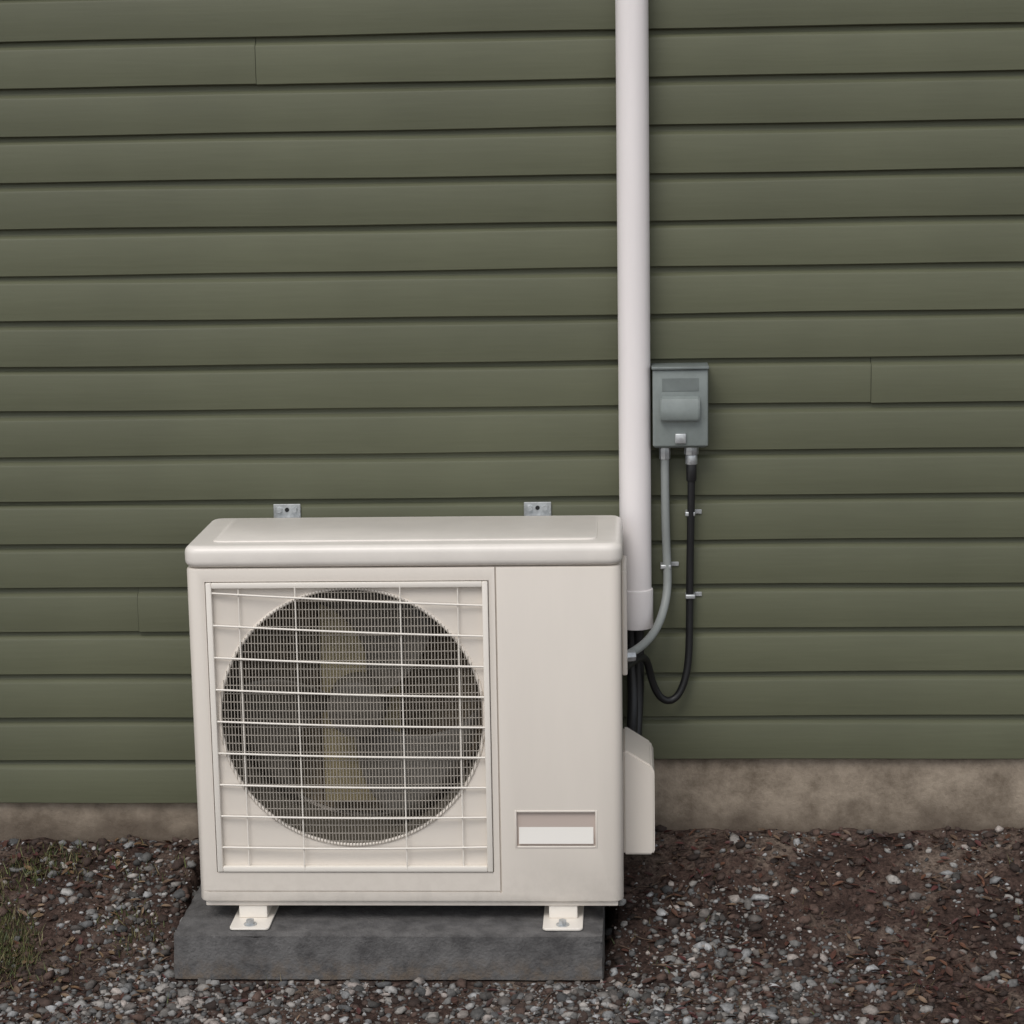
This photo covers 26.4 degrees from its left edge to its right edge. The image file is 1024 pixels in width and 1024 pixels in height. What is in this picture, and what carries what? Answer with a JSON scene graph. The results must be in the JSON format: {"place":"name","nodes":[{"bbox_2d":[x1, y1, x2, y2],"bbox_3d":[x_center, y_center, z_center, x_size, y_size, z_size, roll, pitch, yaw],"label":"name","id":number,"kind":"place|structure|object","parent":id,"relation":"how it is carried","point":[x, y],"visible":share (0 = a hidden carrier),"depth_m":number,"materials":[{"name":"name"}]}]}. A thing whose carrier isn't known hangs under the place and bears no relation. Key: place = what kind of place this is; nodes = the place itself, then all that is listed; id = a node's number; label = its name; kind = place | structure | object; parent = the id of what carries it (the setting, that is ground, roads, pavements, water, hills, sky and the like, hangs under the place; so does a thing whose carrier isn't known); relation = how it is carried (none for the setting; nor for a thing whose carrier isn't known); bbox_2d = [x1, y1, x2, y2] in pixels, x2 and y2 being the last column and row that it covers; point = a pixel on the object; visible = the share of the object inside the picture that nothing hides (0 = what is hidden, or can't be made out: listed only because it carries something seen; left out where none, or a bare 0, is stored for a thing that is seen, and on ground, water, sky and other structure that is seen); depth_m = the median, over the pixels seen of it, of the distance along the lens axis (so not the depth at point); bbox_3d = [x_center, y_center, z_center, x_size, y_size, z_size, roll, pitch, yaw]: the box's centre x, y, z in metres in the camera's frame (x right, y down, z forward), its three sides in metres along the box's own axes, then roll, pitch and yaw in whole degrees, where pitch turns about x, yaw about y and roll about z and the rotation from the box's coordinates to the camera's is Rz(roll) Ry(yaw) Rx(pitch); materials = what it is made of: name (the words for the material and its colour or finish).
{"place":"outdoors","nodes":[
{"label":"outdoors","id":0,"kind":"place"},
{"bbox_2d":[0,825,1023,1023],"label":"ground","id":1,"kind":"structure","parent":0,"point":[949,914],"depth_m":4.79,"materials":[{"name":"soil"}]},
{"bbox_2d":[174,885,605,979],"bbox_3d":[-0.254,0.906,4.821,0.920,0.104,0.424,0,10,3],"label":"equipment pad","id":2,"kind":"object","parent":1,"relation":"on","point":[329,942],"visible":0.7,"depth_m":4.62,"materials":[{"name":"grey concrete"}]},
{"bbox_2d":[185,515,654,930],"bbox_3d":[-0.183,0.444,4.749,0.981,0.827,0.408,0,10,3],"label":"heat pump outdoor unit","id":3,"kind":"object","parent":2,"relation":"on","point":[407,711],"visible":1,"depth_m":4.62,"materials":[{"name":"paint"}]},
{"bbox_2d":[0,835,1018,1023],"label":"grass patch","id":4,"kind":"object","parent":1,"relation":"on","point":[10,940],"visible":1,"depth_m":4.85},
{"bbox_2d":[6,830,1013,1009],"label":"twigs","id":5,"kind":"object","parent":1,"relation":"on","point":[621,945],"visible":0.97,"depth_m":4.71,"materials":[{"name":"brown wood"}]},
{"bbox_2d":[0,827,1023,1023],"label":"fallen leaves","id":6,"kind":"object","parent":1,"relation":"on","point":[849,989],"visible":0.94,"depth_m":4.69,"materials":[{"name":"plant"}]},
{"bbox_3d":[0.276,0.927,5.218,12.000,0.600,0.194,0,10,3],"label":"foundation","id":7,"kind":"object","parent":1,"relation":"on","visible":0},
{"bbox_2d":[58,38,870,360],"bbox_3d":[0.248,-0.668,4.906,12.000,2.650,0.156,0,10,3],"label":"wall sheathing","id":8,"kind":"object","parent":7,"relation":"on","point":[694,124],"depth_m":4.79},
{"bbox_2d":[0,0,1023,802],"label":"siding boards","id":9,"kind":"object","parent":8,"relation":"attached to","point":[330,258],"visible":0.79,"depth_m":4.86,"materials":[{"name":"green paint"}]},
{"bbox_2d":[273,504,300,517],"bbox_3d":[-0.513,0.007,4.918,0.062,0.036,0.089,0,10,3],"label":"wall bracket","id":10,"kind":"object","parent":9,"relation":"attached to","point":[287,510],"depth_m":4.96,"materials":[{"name":"silver metal"}]},
{"bbox_2d":[524,502,550,515],"bbox_3d":[0.056,0.003,4.888,0.062,0.036,0.089,0,10,3],"label":"wall bracket","id":11,"kind":"object","parent":9,"relation":"attached to","point":[537,508],"depth_m":4.93,"materials":[{"name":"silver metal"}]},
{"bbox_2d":[615,0,652,735],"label":"line set cover pipe","id":12,"kind":"object","parent":9,"relation":"attached to","point":[632,150],"visible":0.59,"depth_m":4.77,"materials":[{"name":"white plastic"}]},
{"bbox_2d":[627,459,678,661],"bbox_3d":[0.302,0.100,4.825,0.040,0.423,0.260,4,12,27],"label":"grey conduit","id":13,"kind":"object","parent":9,"relation":"attached to","point":[666,564],"visible":0.98,"depth_m":4.88,"materials":[{"name":"plastic"}]},
{"bbox_2d":[628,464,701,703],"bbox_3d":[0.319,0.173,4.863,0.273,0.551,0.063,-10,14,-42],"label":"black cable whip","id":14,"kind":"object","parent":9,"relation":"attached to","point":[691,511],"visible":0.94,"depth_m":4.92,"materials":[{"name":"black rubber"}]},
{"bbox_2d":[651,363,708,464],"bbox_3d":[0.372,-0.214,4.830,0.126,0.224,0.095,0,10,3],"label":"electrical disconnect box","id":15,"kind":"object","parent":8,"relation":"attached to","point":[680,405],"visible":1,"depth_m":4.79,"materials":[{"name":"metal"}]},
{"bbox_2d":[0,759,1023,842],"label":"foundation","id":16,"kind":"object","parent":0,"point":[889,796],"visible":0.15,"depth_m":5.04,"materials":[{"name":"concrete"}]}
]}

